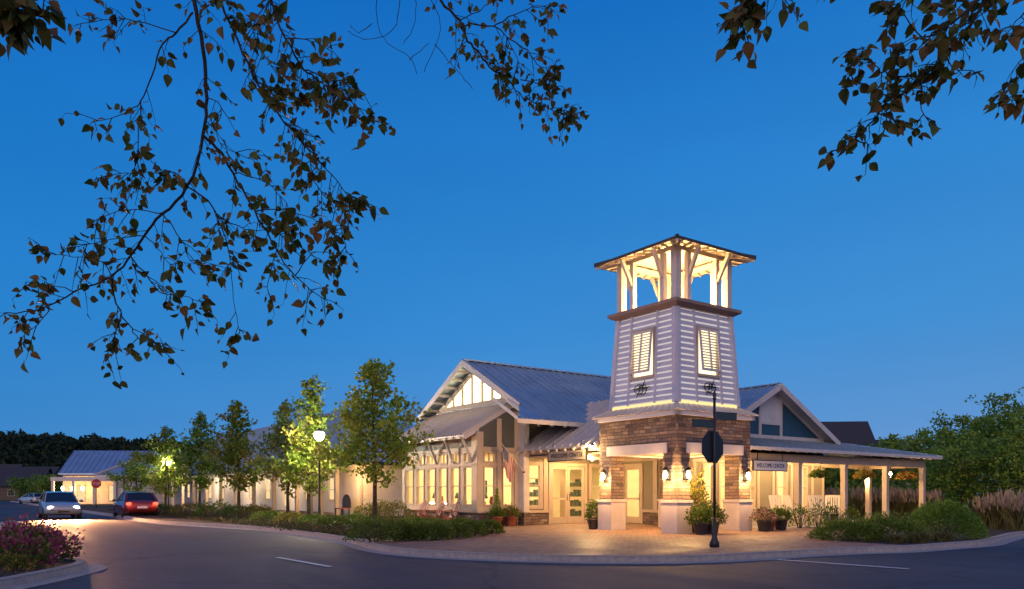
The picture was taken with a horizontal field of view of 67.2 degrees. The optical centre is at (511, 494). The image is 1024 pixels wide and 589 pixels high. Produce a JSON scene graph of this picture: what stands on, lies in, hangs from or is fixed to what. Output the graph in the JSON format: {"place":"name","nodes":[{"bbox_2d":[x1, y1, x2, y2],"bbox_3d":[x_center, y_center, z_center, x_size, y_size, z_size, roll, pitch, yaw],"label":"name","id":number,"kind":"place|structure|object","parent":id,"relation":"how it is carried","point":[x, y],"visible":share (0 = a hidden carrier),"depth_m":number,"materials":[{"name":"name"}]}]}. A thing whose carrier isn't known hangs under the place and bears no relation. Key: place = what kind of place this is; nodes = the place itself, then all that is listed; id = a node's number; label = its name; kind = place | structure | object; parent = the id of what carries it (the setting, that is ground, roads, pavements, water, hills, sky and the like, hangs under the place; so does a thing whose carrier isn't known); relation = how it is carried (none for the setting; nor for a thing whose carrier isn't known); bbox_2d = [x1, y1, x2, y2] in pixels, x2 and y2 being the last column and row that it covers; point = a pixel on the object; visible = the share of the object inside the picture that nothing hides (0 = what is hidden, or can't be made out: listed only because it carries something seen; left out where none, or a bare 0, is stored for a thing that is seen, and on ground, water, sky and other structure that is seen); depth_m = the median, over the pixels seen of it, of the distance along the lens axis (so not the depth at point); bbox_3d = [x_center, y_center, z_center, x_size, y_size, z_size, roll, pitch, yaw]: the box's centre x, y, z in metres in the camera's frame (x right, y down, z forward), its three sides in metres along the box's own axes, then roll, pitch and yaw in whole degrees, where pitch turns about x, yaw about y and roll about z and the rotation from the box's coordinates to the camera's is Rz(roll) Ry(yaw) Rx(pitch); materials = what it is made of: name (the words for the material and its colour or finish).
{"place":"outdoors","nodes":[
{"label":"outdoors","id":0,"kind":"place"},
{"bbox_2d":[0,501,1023,588],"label":"road","id":1,"kind":"structure","parent":0,"point":[134,555],"depth_m":13.81,"materials":[{"name":"asphalt"}]},
{"bbox_2d":[18,493,40,503],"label":"car","id":2,"kind":"object","parent":1,"relation":"on","point":[30,498],"visible":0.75,"depth_m":105.06,"materials":[{"name":"paint"}]},
{"bbox_2d":[0,559,84,580],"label":"island bed","id":3,"kind":"object","parent":1,"relation":"on","point":[8,572],"visible":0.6,"depth_m":12.59,"materials":[{"name":"soil"}]},
{"bbox_2d":[4,554,38,570],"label":"green tuft","id":4,"kind":"object","parent":3,"relation":"on","point":[22,557],"visible":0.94,"depth_m":12.07,"materials":[{"name":"green plant"}]},
{"bbox_2d":[0,517,57,560],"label":"flower shrub","id":5,"kind":"object","parent":3,"relation":"on","point":[8,527],"visible":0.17,"depth_m":13.33,"materials":[{"name":"pink plant"}]},
{"bbox_2d":[0,529,63,569],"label":"flower shrub","id":6,"kind":"object","parent":3,"relation":"on","point":[9,541],"visible":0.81,"depth_m":12.57,"materials":[{"name":"purple plant"}]},
{"bbox_2d":[4,512,66,553],"bbox_3d":[-9.247,0.788,14.736,1.550,0.898,1.260,0,0,0],"label":"flower shrub","id":7,"kind":"object","parent":3,"relation":"on","point":[35,526],"visible":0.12,"depth_m":14.71,"materials":[{"name":"pink plant"}]},
{"bbox_2d":[0,521,74,561],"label":"flower shrub","id":8,"kind":"object","parent":3,"relation":"on","point":[50,534],"visible":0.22,"depth_m":13.63,"materials":[{"name":"pink plant"}]},
{"bbox_2d":[20,524,85,560],"bbox_3d":[-8.564,0.887,13.984,1.514,0.702,1.199,0,0,-23],"label":"flower shrub","id":9,"kind":"object","parent":3,"relation":"on","point":[69,549],"visible":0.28,"depth_m":14.03,"materials":[{"name":"pink plant"}]},
{"bbox_2d":[0,557,107,588],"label":"kerb","id":10,"kind":"structure","parent":1,"relation":"on","point":[47,576],"depth_m":12.08,"materials":[{"name":"concrete"}]},
{"bbox_2d":[38,491,82,518],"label":"car","id":11,"kind":"object","parent":1,"relation":"on","point":[59,503],"visible":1,"depth_m":41.46,"materials":[{"name":"paint"}]},
{"bbox_2d":[112,491,157,517],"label":"car","id":12,"kind":"object","parent":1,"relation":"on","point":[137,502],"visible":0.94,"depth_m":43.09,"materials":[{"name":"paint"}]},
{"bbox_2d":[9,501,1023,563],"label":"kerb","id":13,"kind":"structure","parent":1,"relation":"on","point":[365,545],"depth_m":16.75,"materials":[{"name":"concrete"}]},
{"bbox_2d":[0,0,1023,493],"label":"sky","id":14,"kind":"structure","parent":0,"point":[891,298],"materials":[{"name":"blue"}]},
{"bbox_2d":[23,502,1023,556],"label":"planting bed","id":15,"kind":"object","parent":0,"point":[104,508],"visible":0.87,"depth_m":33.08,"materials":[{"name":"plant"}]},
{"bbox_2d":[5,475,35,497],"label":"tree","id":16,"kind":"object","parent":15,"relation":"on","point":[16,486],"visible":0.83,"depth_m":129.43,"materials":[{"name":"green plant"}]},
{"bbox_2d":[33,474,62,493],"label":"tree","id":17,"kind":"object","parent":15,"relation":"on","point":[46,481],"visible":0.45,"depth_m":104.20,"materials":[{"name":"green plant"}]},
{"bbox_2d":[103,450,157,491],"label":"street tree","id":18,"kind":"object","parent":15,"relation":"on","point":[130,470],"visible":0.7,"depth_m":62.55,"materials":[{"name":"green plant"}]},
{"bbox_2d":[127,425,190,508],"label":"street tree","id":19,"kind":"object","parent":15,"relation":"on","point":[168,447],"visible":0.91,"depth_m":57.61,"materials":[{"name":"green plant"}]},
{"bbox_2d":[167,501,212,514],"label":"shrub","id":20,"kind":"object","parent":15,"relation":"on","point":[181,507],"visible":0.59,"depth_m":43.72,"materials":[{"name":"green plant"}]},
{"bbox_2d":[172,411,226,506],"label":"street tree","id":21,"kind":"object","parent":15,"relation":"on","point":[205,468],"visible":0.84,"depth_m":51.82,"materials":[{"name":"green plant"}]},
{"bbox_2d":[190,498,240,515],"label":"shrub","id":22,"kind":"object","parent":15,"relation":"on","point":[201,508],"visible":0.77,"depth_m":41.70,"materials":[{"name":"green plant"}]},
{"bbox_2d":[202,400,284,513],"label":"street tree","id":23,"kind":"object","parent":15,"relation":"on","point":[240,448],"visible":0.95,"depth_m":44.60,"materials":[{"name":"green plant"}]},
{"bbox_2d":[109,509,396,537],"bbox_3d":[-15.370,1.158,41.054,4.862,0.290,45.640,0,0,-35],"label":"ground cover","id":24,"kind":"object","parent":15,"relation":"on","point":[326,528],"visible":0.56,"depth_m":29.65,"materials":[{"name":"green plant"}]},
{"bbox_2d":[233,503,275,517],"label":"shrub","id":25,"kind":"object","parent":15,"relation":"on","point":[253,508],"visible":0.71,"depth_m":38.76,"materials":[{"name":"green plant"}]},
{"bbox_2d":[247,510,290,520],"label":"shrub","id":26,"kind":"object","parent":15,"relation":"on","point":[270,513],"visible":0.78,"depth_m":33.75,"materials":[{"name":"green plant"}]},
{"bbox_2d":[244,399,339,513],"bbox_3d":[-10.663,-1.710,37.422,4.389,5.941,2.938,0,0,0],"label":"street tree","id":27,"kind":"object","parent":15,"relation":"on","point":[264,462],"visible":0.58,"depth_m":37.23,"materials":[{"name":"green plant"}]},
{"bbox_2d":[272,511,311,523],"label":"shrub","id":28,"kind":"object","parent":15,"relation":"on","point":[286,516],"visible":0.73,"depth_m":31.80,"materials":[{"name":"green plant"}]},
{"bbox_2d":[270,373,353,514],"bbox_3d":[-9.468,-2.194,35.806,3.763,6.911,4.108,0,0,-38],"label":"street tree","id":29,"kind":"object","parent":15,"relation":"on","point":[308,441],"visible":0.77,"depth_m":35.15,"materials":[{"name":"green plant"}]},
{"bbox_2d":[314,427,323,519],"bbox_3d":[-8.250,-0.825,33.000,0.460,4.110,0.448,0,0,0],"label":"street lamp","id":30,"kind":"object","parent":15,"relation":"on","point":[318,434],"visible":0.73,"depth_m":32.96,"materials":[{"name":"black metal"}]},
{"bbox_2d":[311,514,355,526],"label":"shrub","id":31,"kind":"object","parent":15,"relation":"on","point":[334,519],"visible":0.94,"depth_m":28.31,"materials":[{"name":"green plant"}]},
{"bbox_2d":[310,358,434,527],"bbox_3d":[-5.045,-1.875,27.973,4.475,6.271,4.500,0,0,0],"label":"street tree","id":32,"kind":"object","parent":15,"relation":"on","point":[354,425],"visible":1,"depth_m":27.68,"materials":[{"name":"green plant"}]},
{"bbox_2d":[377,500,415,521],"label":"shrub","id":33,"kind":"object","parent":15,"relation":"on","point":[396,505],"visible":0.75,"depth_m":30.08,"materials":[{"name":"green plant"}]},
{"bbox_2d":[153,359,942,525],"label":"visitor building","id":34,"kind":"structure","parent":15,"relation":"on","point":[529,418],"depth_m":31.74,"materials":[{"name":"white paint"}]},
{"bbox_2d":[416,469,424,504],"bbox_3d":[-3.834,-0.310,32.586,0.130,1.500,0.690,0,0,-35],"label":"window","id":35,"kind":"structure","parent":34,"relation":"in","point":[417,470],"depth_m":32.79,"materials":[{"name":"white wood"}]},
{"bbox_2d":[427,468,435,504],"bbox_3d":[-3.294,-0.310,31.830,0.130,1.500,0.690,0,0,-36],"label":"window","id":36,"kind":"structure","parent":34,"relation":"in","point":[428,470],"depth_m":32.04,"materials":[{"name":"white wood"}]},
{"bbox_2d":[438,468,446,504],"bbox_3d":[-2.745,-0.310,31.061,0.130,1.500,0.680,0,0,-36],"label":"window","id":37,"kind":"structure","parent":34,"relation":"in","point":[440,486],"depth_m":31.28,"materials":[{"name":"white wood"}]},
{"bbox_2d":[450,467,459,504],"bbox_3d":[-2.196,-0.310,30.292,0.130,1.500,0.670,0,0,-36],"label":"window","id":38,"kind":"structure","parent":34,"relation":"in","point":[452,486],"depth_m":30.50,"materials":[{"name":"white wood"}]},
{"bbox_2d":[483,466,495,505],"bbox_3d":[-0.879,-0.310,29.314,0.540,1.500,0.130,0,0,-36],"label":"window","id":39,"kind":"structure","parent":34,"relation":"in","point":[494,467],"depth_m":29.31,"materials":[{"name":"white wood"}]},
{"bbox_2d":[502,467,513,505],"bbox_3d":[-0.179,-0.310,29.815,0.540,1.500,0.130,0,0,-35],"label":"window","id":40,"kind":"structure","parent":34,"relation":"in","point":[512,484],"depth_m":29.82,"materials":[{"name":"white wood"}]},
{"bbox_2d":[501,443,524,482],"bbox_3d":[0.055,-1.154,29.295,0.122,1.552,1.361,0,0,41],"label":"flag","id":41,"kind":"object","parent":34,"relation":"attached to","point":[509,460],"visible":1,"depth_m":29.10,"materials":[{"name":"multicoloured fabric"}]},
{"bbox_2d":[529,462,542,508],"bbox_3d":[0.864,-0.350,30.436,0.820,1.860,0.130,0,0,-35],"label":"window","id":42,"kind":"structure","parent":34,"relation":"in","point":[540,464],"depth_m":30.54,"materials":[{"name":"white wood"}]},
{"bbox_2d":[551,466,567,523],"bbox_3d":[1.916,0.025,31.127,0.870,2.310,0.109,0,0,-35],"label":"door","id":43,"kind":"structure","parent":34,"relation":"in","point":[554,520],"depth_m":31.19,"materials":[{"name":"white wood"}]},
{"bbox_2d":[548,440,587,461],"bbox_3d":[1.964,-1.545,27.566,0.071,0.710,2.160,0,0,-36],"label":"hanging sign","id":44,"kind":"object","parent":34,"relation":"hanging from","point":[568,455],"visible":1,"depth_m":27.46,"materials":[{"name":"wood"}]},
{"bbox_2d":[560,478,580,516],"bbox_3d":[2.937,0.220,35.433,1.600,1.900,0.340,0,0,-35],"label":"display shelf","id":45,"kind":"object","parent":34,"relation":"on","point":[575,503],"visible":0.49,"depth_m":35.18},
{"bbox_2d":[568,466,583,522],"bbox_3d":[2.631,0.025,31.635,0.870,2.310,0.109,0,0,-35],"label":"door","id":46,"kind":"structure","parent":34,"relation":"in","point":[570,519],"depth_m":31.70,"materials":[{"name":"white wood"}]},
{"bbox_2d":[625,467,639,522],"bbox_3d":[4.980,0.025,31.854,0.109,2.310,0.940,0,0,-35],"label":"door","id":47,"kind":"structure","parent":34,"relation":"in","point":[629,519],"depth_m":31.92,"materials":[{"name":"white wood"}]},
{"bbox_2d":[752,452,787,471],"bbox_3d":[9.257,-1.160,27.657,1.960,0.660,0.071,0,0,-36],"label":"hanging sign","id":48,"kind":"object","parent":34,"relation":"hanging from","point":[767,465],"visible":1,"depth_m":27.60,"materials":[{"name":"white metal"}]},
{"bbox_2d":[807,464,834,477],"bbox_3d":[11.944,-0.896,29.777,0.986,0.571,0.936,0,0,0],"label":"hanging basket","id":49,"kind":"object","parent":34,"relation":"hanging from","point":[823,474],"visible":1,"depth_m":29.68,"materials":[{"name":"green plant"}]},
{"bbox_2d":[805,498,829,527],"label":"porch plant","id":50,"kind":"object","parent":15,"relation":"on","point":[817,514],"visible":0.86,"depth_m":27.81,"materials":[{"name":"green plant"}]},
{"bbox_2d":[824,468,860,499],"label":"tree","id":51,"kind":"object","parent":15,"relation":"on","point":[829,482],"visible":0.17,"depth_m":61.13,"materials":[{"name":"green plant"}]},
{"bbox_2d":[804,517,886,541],"bbox_3d":[8.869,0.911,20.227,2.152,0.680,1.698,0,0,0],"label":"juniper shrub","id":52,"kind":"object","parent":15,"relation":"on","point":[847,523],"visible":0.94,"depth_m":19.99,"materials":[{"name":"green plant"}]},
{"bbox_2d":[848,486,864,517],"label":"grass clump","id":53,"kind":"object","parent":15,"relation":"on","point":[857,500],"visible":0.64,"depth_m":39.82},
{"bbox_2d":[831,468,911,492],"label":"tree","id":54,"kind":"object","parent":15,"relation":"on","point":[874,480],"visible":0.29,"depth_m":59.42,"materials":[{"name":"green plant"}]},
{"bbox_2d":[863,487,881,514],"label":"grass clump","id":55,"kind":"object","parent":15,"relation":"on","point":[876,506],"visible":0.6,"depth_m":39.34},
{"bbox_2d":[843,510,925,540],"bbox_3d":[9.789,0.821,20.390,2.233,0.858,1.837,0,0,0],"label":"juniper shrub","id":56,"kind":"object","parent":15,"relation":"on","point":[900,524],"visible":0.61,"depth_m":20.06,"materials":[{"name":"green plant"}]},
{"bbox_2d":[863,433,909,489],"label":"tree","id":57,"kind":"object","parent":15,"relation":"on","point":[890,442],"visible":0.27,"depth_m":61.80,"materials":[{"name":"green plant"}]},
{"bbox_2d":[889,485,900,516],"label":"grass clump","id":58,"kind":"object","parent":15,"relation":"on","point":[892,507],"visible":0.59,"depth_m":38.78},
{"bbox_2d":[883,533,911,542],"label":"grass tuft","id":59,"kind":"object","parent":15,"relation":"on","point":[896,538],"visible":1,"depth_m":19.08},
{"bbox_2d":[891,488,912,518],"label":"grass clump","id":60,"kind":"object","parent":15,"relation":"on","point":[903,506],"visible":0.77,"depth_m":38.33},
{"bbox_2d":[891,427,939,475],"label":"tree","id":61,"kind":"object","parent":15,"relation":"on","point":[915,446],"visible":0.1,"depth_m":54.79,"materials":[{"name":"green plant"}]},
{"bbox_2d":[905,488,928,516],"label":"grass clump","id":62,"kind":"object","parent":15,"relation":"on","point":[914,499],"visible":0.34,"depth_m":37.94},
{"bbox_2d":[906,531,934,542],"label":"grass tuft","id":63,"kind":"object","parent":15,"relation":"on","point":[917,537],"visible":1,"depth_m":19.18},
{"bbox_2d":[880,450,965,499],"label":"tree","id":64,"kind":"object","parent":15,"relation":"on","point":[913,485],"visible":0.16,"depth_m":44.74,"materials":[{"name":"green plant"}]},
{"bbox_2d":[834,471,1018,512],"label":"undergrowth","id":65,"kind":"object","parent":15,"relation":"on","point":[902,487],"visible":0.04,"depth_m":50.65,"materials":[{"name":"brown plant"}]},
{"bbox_2d":[907,426,977,492],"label":"tree","id":66,"kind":"object","parent":15,"relation":"on","point":[937,440],"visible":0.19,"depth_m":47.09,"materials":[{"name":"green plant"}]},
{"bbox_2d":[929,531,955,541],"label":"grass tuft","id":67,"kind":"object","parent":15,"relation":"on","point":[943,536],"visible":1,"depth_m":19.79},
{"bbox_2d":[904,497,990,539],"bbox_3d":[11.873,0.657,21.233,2.130,1.182,1.927,0,0,0],"label":"round bush","id":68,"kind":"object","parent":15,"relation":"on","point":[933,512],"visible":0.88,"depth_m":20.79,"materials":[{"name":"green plant"}]},
{"bbox_2d":[915,444,994,505],"bbox_3d":[23.210,-0.674,40.187,4.568,3.870,3.611,0,0,0],"label":"tree","id":69,"kind":"object","parent":15,"relation":"on","point":[955,487],"visible":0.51,"depth_m":39.73,"materials":[{"name":"green plant"}]},
{"bbox_2d":[927,409,988,507],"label":"tree","id":70,"kind":"object","parent":15,"relation":"on","point":[964,420],"visible":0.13,"depth_m":49.96,"materials":[{"name":"green plant"}]},
{"bbox_2d":[938,414,1003,496],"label":"tree","id":71,"kind":"object","parent":15,"relation":"on","point":[975,426],"visible":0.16,"depth_m":45.81,"materials":[{"name":"green plant"}]},
{"bbox_2d":[930,424,1022,503],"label":"tree","id":72,"kind":"object","parent":15,"relation":"on","point":[982,463],"visible":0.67,"depth_m":38.10,"materials":[{"name":"green plant"}]},
{"bbox_2d":[966,495,1004,528],"bbox_3d":[16.808,0.614,27.453,1.161,1.201,1.210,0,0,0],"label":"grass clump","id":73,"kind":"object","parent":15,"relation":"on","point":[980,510],"visible":0.54,"depth_m":27.37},
{"bbox_2d":[949,407,1023,489],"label":"tree","id":74,"kind":"object","parent":15,"relation":"on","point":[1007,424],"visible":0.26,"depth_m":44.03,"materials":[{"name":"green plant"}]},
{"bbox_2d":[956,387,1023,434],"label":"tree","id":75,"kind":"object","parent":15,"relation":"on","point":[995,403],"visible":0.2,"depth_m":61.77,"materials":[{"name":"green plant"}]},
{"bbox_2d":[980,490,1013,528],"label":"grass clump","id":76,"kind":"object","parent":15,"relation":"on","point":[996,522],"visible":0.75,"depth_m":26.91,"materials":[{"name":"plant"}]},
{"bbox_2d":[986,427,1023,495],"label":"tree","id":77,"kind":"object","parent":15,"relation":"on","point":[1017,461],"visible":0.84,"depth_m":35.94,"materials":[{"name":"green plant"}]},
{"bbox_2d":[998,492,1023,530],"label":"grass clump","id":78,"kind":"object","parent":15,"relation":"on","point":[1013,513],"visible":0.94,"depth_m":25.86,"materials":[{"name":"plant"}]},
{"bbox_2d":[363,523,897,554],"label":"plaza","id":79,"kind":"structure","parent":0,"point":[584,539],"depth_m":19.18,"materials":[{"name":"brick"}]},
{"bbox_2d":[342,512,405,542],"bbox_3d":[-3.469,0.843,19.457,1.603,0.810,1.596,0,0,0],"label":"hedge shrub","id":80,"kind":"object","parent":79,"relation":"on","point":[369,524],"visible":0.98,"depth_m":19.24,"materials":[{"name":"green plant"}]},
{"bbox_2d":[376,517,418,540],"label":"hedge shrub","id":81,"kind":"object","parent":79,"relation":"on","point":[403,524],"visible":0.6,"depth_m":19.76,"materials":[{"name":"green plant"}]},
{"bbox_2d":[398,521,437,540],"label":"hedge shrub","id":82,"kind":"object","parent":79,"relation":"on","point":[423,527],"visible":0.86,"depth_m":19.91,"materials":[{"name":"green plant"}]},
{"bbox_2d":[418,518,456,539],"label":"hedge shrub","id":83,"kind":"object","parent":79,"relation":"on","point":[443,529],"visible":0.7,"depth_m":20.28,"materials":[{"name":"green plant"}]},
{"bbox_2d":[439,519,474,537],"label":"hedge shrub","id":84,"kind":"object","parent":79,"relation":"on","point":[462,526],"visible":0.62,"depth_m":21.08,"materials":[{"name":"green plant"}]},
{"bbox_2d":[457,517,488,536],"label":"hedge shrub","id":85,"kind":"object","parent":79,"relation":"on","point":[481,526],"visible":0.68,"depth_m":22.09,"materials":[{"name":"green plant"}]},
{"bbox_2d":[473,519,506,534],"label":"hedge shrub","id":86,"kind":"object","parent":79,"relation":"on","point":[496,527],"visible":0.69,"depth_m":23.19,"materials":[{"name":"green plant"}]},
{"bbox_2d":[499,502,522,525],"bbox_3d":[-0.077,0.751,29.284,0.977,0.898,0.996,0,0,0],"label":"planter","id":87,"kind":"object","parent":79,"relation":"on","point":[510,520],"visible":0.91,"depth_m":29.14,"materials":[{"name":"ceramic"}]},
{"bbox_2d":[584,499,597,528],"bbox_3d":[2.788,0.673,26.501,0.663,1.053,0.669,0,0,0],"label":"planter","id":88,"kind":"object","parent":79,"relation":"on","point":[593,523],"visible":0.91,"depth_m":26.37,"materials":[{"name":"green plant"}]},
{"bbox_2d":[592,234,758,533],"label":"tower","id":89,"kind":"structure","parent":79,"relation":"on","point":[674,364],"depth_m":24.89,"materials":[{"name":"wood"}]},
{"bbox_2d":[690,464,710,532],"bbox_3d":[5.780,0.126,24.016,0.881,2.148,0.882,0,0,0],"label":"planter","id":90,"kind":"object","parent":79,"relation":"on","point":[694,491],"visible":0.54,"depth_m":23.91,"materials":[{"name":"green plant"}]},
{"bbox_2d":[684,502,718,534],"bbox_3d":[5.642,0.697,23.119,1.038,1.005,0.928,0,0,-38],"label":"planter","id":91,"kind":"object","parent":79,"relation":"on","point":[701,528],"visible":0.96,"depth_m":22.95,"materials":[{"name":"green plant"}]},
{"bbox_2d":[691,390,736,546],"bbox_3d":[4.622,-0.590,17.596,1.333,3.580,0.224,0,0,-36],"label":"stop sign","id":92,"kind":"object","parent":79,"relation":"on","point":[712,446],"visible":1,"depth_m":17.57,"materials":[{"name":"black metal"}]},
{"bbox_2d":[700,500,728,533],"bbox_3d":[6.055,0.675,23.445,0.868,1.050,0.944,0,0,-44],"label":"planter","id":93,"kind":"object","parent":79,"relation":"on","point":[718,514],"visible":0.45,"depth_m":23.32,"materials":[{"name":"green plant"}]},
{"bbox_2d":[749,506,777,530],"bbox_3d":[8.246,0.783,25.138,0.971,0.833,0.955,0,0,-40],"label":"planter","id":94,"kind":"object","parent":79,"relation":"on","point":[763,525],"visible":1,"depth_m":24.98,"materials":[{"name":"pink plant"}]},
{"bbox_2d":[773,505,792,529],"bbox_3d":[9.065,0.768,26.032,0.879,0.864,0.934,0,0,0],"label":"planter","id":95,"kind":"object","parent":79,"relation":"on","point":[782,523],"visible":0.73,"depth_m":25.89,"materials":[{"name":"green plant"}]},
{"bbox_2d":[787,503,810,527],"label":"porch plant","id":96,"kind":"object","parent":79,"relation":"on","point":[802,512],"visible":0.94,"depth_m":27.38,"materials":[{"name":"green plant"}]},
{"bbox_2d":[808,495,829,523],"bbox_3d":[12.373,0.609,30.995,0.680,1.149,0.871,0,0,-5],"label":"rocking chair","id":97,"kind":"object","parent":79,"relation":"on","point":[812,497],"visible":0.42,"depth_m":31.32,"materials":[{"name":"white paint"}]},
{"label":"ground","id":98,"kind":"structure","parent":0,"visible":0},
{"bbox_2d":[0,467,52,499],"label":"house","id":99,"kind":"structure","parent":98,"relation":"on","point":[17,472],"depth_m":163.41,"materials":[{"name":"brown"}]},
{"bbox_2d":[50,450,156,503],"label":"house","id":100,"kind":"structure","parent":98,"relation":"on","point":[79,469],"depth_m":97.03,"materials":[{"name":"beige"}]},
{"bbox_2d":[93,453,174,504],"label":"house","id":101,"kind":"structure","parent":98,"relation":"on","point":[118,491],"depth_m":87.92,"materials":[{"name":"grey"}]},
{"bbox_2d":[821,421,877,492],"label":"house","id":102,"kind":"structure","parent":98,"relation":"on","point":[855,432],"depth_m":84.42,"materials":[{"name":"grey metal"}]},
{"bbox_3d":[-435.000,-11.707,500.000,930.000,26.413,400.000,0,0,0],"label":"hill","id":103,"kind":"structure","parent":0,"visible":0},
{"bbox_2d":[0,428,203,467],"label":"hill forest","id":104,"kind":"object","parent":103,"relation":"on","point":[46,449],"visible":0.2,"depth_m":369.94,"materials":[{"name":"plant"}]},
{"label":"verge","id":105,"kind":"structure","parent":0,"visible":0},
{"bbox_2d":[0,0,589,388],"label":"overhanging tree","id":106,"kind":"object","parent":105,"relation":"on","point":[358,205],"visible":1,"depth_m":5.04,"materials":[{"name":"green plant"}]},
{"bbox_2d":[0,0,67,60],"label":"overhanging branch","id":107,"kind":"object","parent":106,"relation":"attached to","point":[16,22],"visible":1,"depth_m":3.18,"materials":[{"name":"green plant"}]},
{"bbox_2d":[715,0,1023,181],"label":"overhanging tree","id":108,"kind":"object","parent":105,"relation":"on","point":[748,15],"visible":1,"depth_m":3.60,"materials":[{"name":"green plant"}]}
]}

